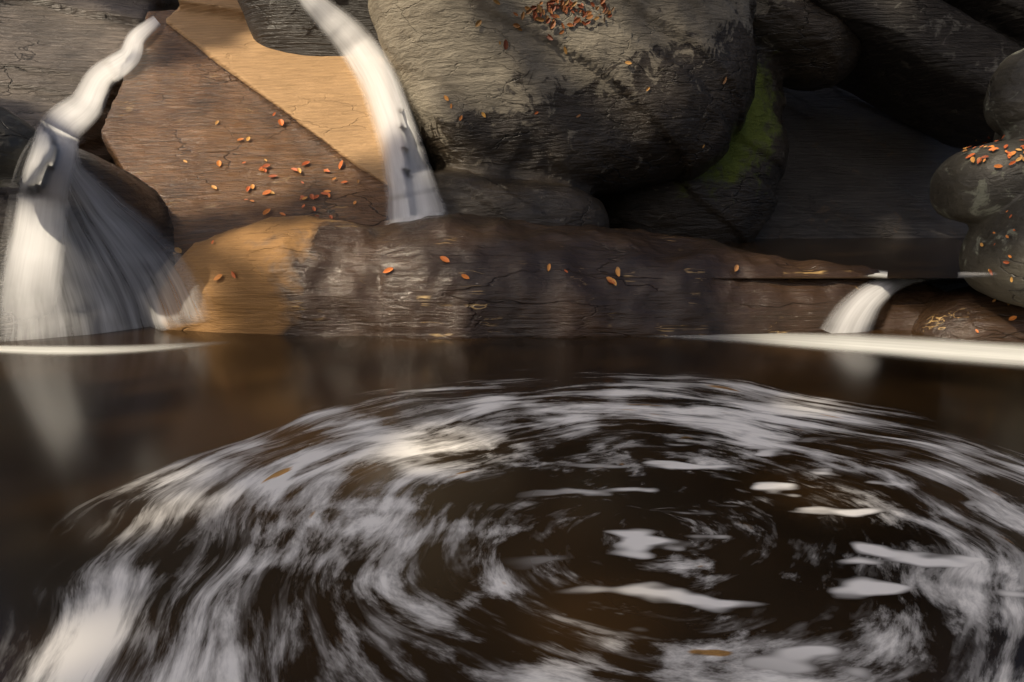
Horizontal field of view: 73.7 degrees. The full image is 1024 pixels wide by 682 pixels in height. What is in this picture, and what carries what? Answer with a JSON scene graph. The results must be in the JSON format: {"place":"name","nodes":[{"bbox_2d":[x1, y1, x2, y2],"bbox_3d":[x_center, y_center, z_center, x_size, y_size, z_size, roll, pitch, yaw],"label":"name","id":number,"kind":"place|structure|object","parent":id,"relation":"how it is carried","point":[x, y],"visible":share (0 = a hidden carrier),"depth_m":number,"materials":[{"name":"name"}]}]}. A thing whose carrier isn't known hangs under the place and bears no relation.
{"place":"outdoors","nodes":[
{"label":"outdoors","id":0,"kind":"place"},
{"bbox_2d":[9,16,159,294],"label":"waterfall","id":1,"kind":"structure","parent":0,"point":[34,256],"depth_m":7.12,"materials":[{"name":"white liquid"}]},
{"bbox_2d":[0,0,179,164],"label":"rock","id":2,"kind":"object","parent":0,"point":[53,53],"depth_m":11.61,"materials":[{"name":"stone"}]},
{"bbox_2d":[21,155,164,339],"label":"waterfall","id":3,"kind":"structure","parent":0,"point":[109,319],"depth_m":7.58,"materials":[{"name":"white liquid"}]},
{"bbox_2d":[101,0,392,262],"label":"slab","id":4,"kind":"structure","parent":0,"point":[196,72],"depth_m":10.16,"materials":[{"name":"brown stone"}]},
{"bbox_2d":[0,322,1023,681],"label":"pool water","id":5,"kind":"structure","parent":0,"point":[192,506],"depth_m":3.33,"materials":[{"name":"liquid"}]},
{"bbox_2d":[0,346,137,352],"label":"foam streak","id":6,"kind":"object","parent":5,"relation":"on","point":[47,349],"visible":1,"depth_m":6.79,"materials":[{"name":"white liquid"}]},
{"bbox_2d":[0,148,175,339],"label":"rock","id":7,"kind":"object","parent":5,"relation":"in","point":[137,206],"depth_m":7.77,"materials":[{"name":"grey stone"}]},
{"bbox_2d":[0,106,39,187],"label":"rock","id":8,"kind":"object","parent":7,"relation":"on","point":[18,138],"visible":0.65,"depth_m":6.46,"materials":[{"name":"grey stone"}]},
{"bbox_2d":[157,213,944,338],"bbox_3d":[0.684,-0.329,8.684,10.104,2.565,2.818,0,12,0],"label":"rock","id":9,"kind":"object","parent":5,"relation":"in","point":[305,275],"visible":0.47,"depth_m":7.53,"materials":[{"name":"brown stone"}]},
{"bbox_2d":[301,0,439,222],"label":"waterfall","id":10,"kind":"structure","parent":9,"relation":"on","point":[413,197],"depth_m":10.25,"materials":[{"name":"white liquid"}]},
{"bbox_2d":[173,61,1023,332],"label":"fallen leaves","id":11,"kind":"object","parent":9,"relation":"on","point":[445,258],"visible":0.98,"depth_m":7.73,"materials":[{"name":"orange plant"}]},
{"bbox_2d":[751,336,1023,362],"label":"foam streak","id":12,"kind":"object","parent":5,"relation":"on","point":[978,352],"visible":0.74,"depth_m":6.88,"materials":[{"name":"white liquid"}]},
{"bbox_2d":[912,286,1023,341],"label":"rock","id":13,"kind":"object","parent":5,"relation":"in","point":[963,313],"visible":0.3,"depth_m":7.36,"materials":[{"name":"brown stone"}]},
{"bbox_2d":[929,49,1023,306],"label":"stacked boulder","id":14,"kind":"object","parent":13,"relation":"on","point":[979,199],"visible":0.96,"depth_m":7.00,"materials":[{"name":"stone"}]},
{"bbox_2d":[237,0,969,291],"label":"rock","id":15,"kind":"object","parent":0,"point":[291,26],"visible":0.02,"depth_m":11.03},
{"bbox_2d":[810,0,1023,148],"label":"ledges","id":16,"kind":"object","parent":15,"relation":"attached to","point":[929,67],"visible":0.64,"depth_m":12.15,"materials":[{"name":"grey stone"}]},
{"bbox_2d":[722,238,963,277],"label":"pool water","id":17,"kind":"structure","parent":0,"point":[916,257],"depth_m":11.10,"materials":[{"name":"brown liquid"}]},
{"bbox_2d":[368,0,861,242],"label":"boulder","id":18,"kind":"object","parent":17,"relation":"on","point":[624,150],"visible":0.83,"depth_m":10.64,"materials":[{"name":"grey stone"}]},
{"bbox_2d":[475,0,613,53],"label":"leaf pile","id":19,"kind":"object","parent":18,"relation":"attached to","point":[566,5],"visible":1,"depth_m":9.99,"materials":[{"name":"orange plant"}]},
{"bbox_2d":[755,86,968,284],"bbox_3d":[6.292,-4.263,16.452,14.579,6.027,4.499,-1,12,-6],"label":"rock","id":20,"kind":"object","parent":17,"relation":"on","point":[857,167],"depth_m":15.19,"materials":[{"name":"grey stone"}]},
{"bbox_2d":[872,271,887,276],"bbox_3d":[3.945,-0.941,8.726,1.128,0.001,2.335,-6,13,-27],"label":"foam","id":21,"kind":"object","parent":17,"relation":"on","point":[881,273],"visible":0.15,"depth_m":7.94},
{"bbox_2d":[831,274,960,332],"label":"cascade","id":22,"kind":"object","parent":17,"relation":"attached to","point":[855,315],"visible":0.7,"depth_m":7.62,"materials":[{"name":"white liquid"}]}
]}

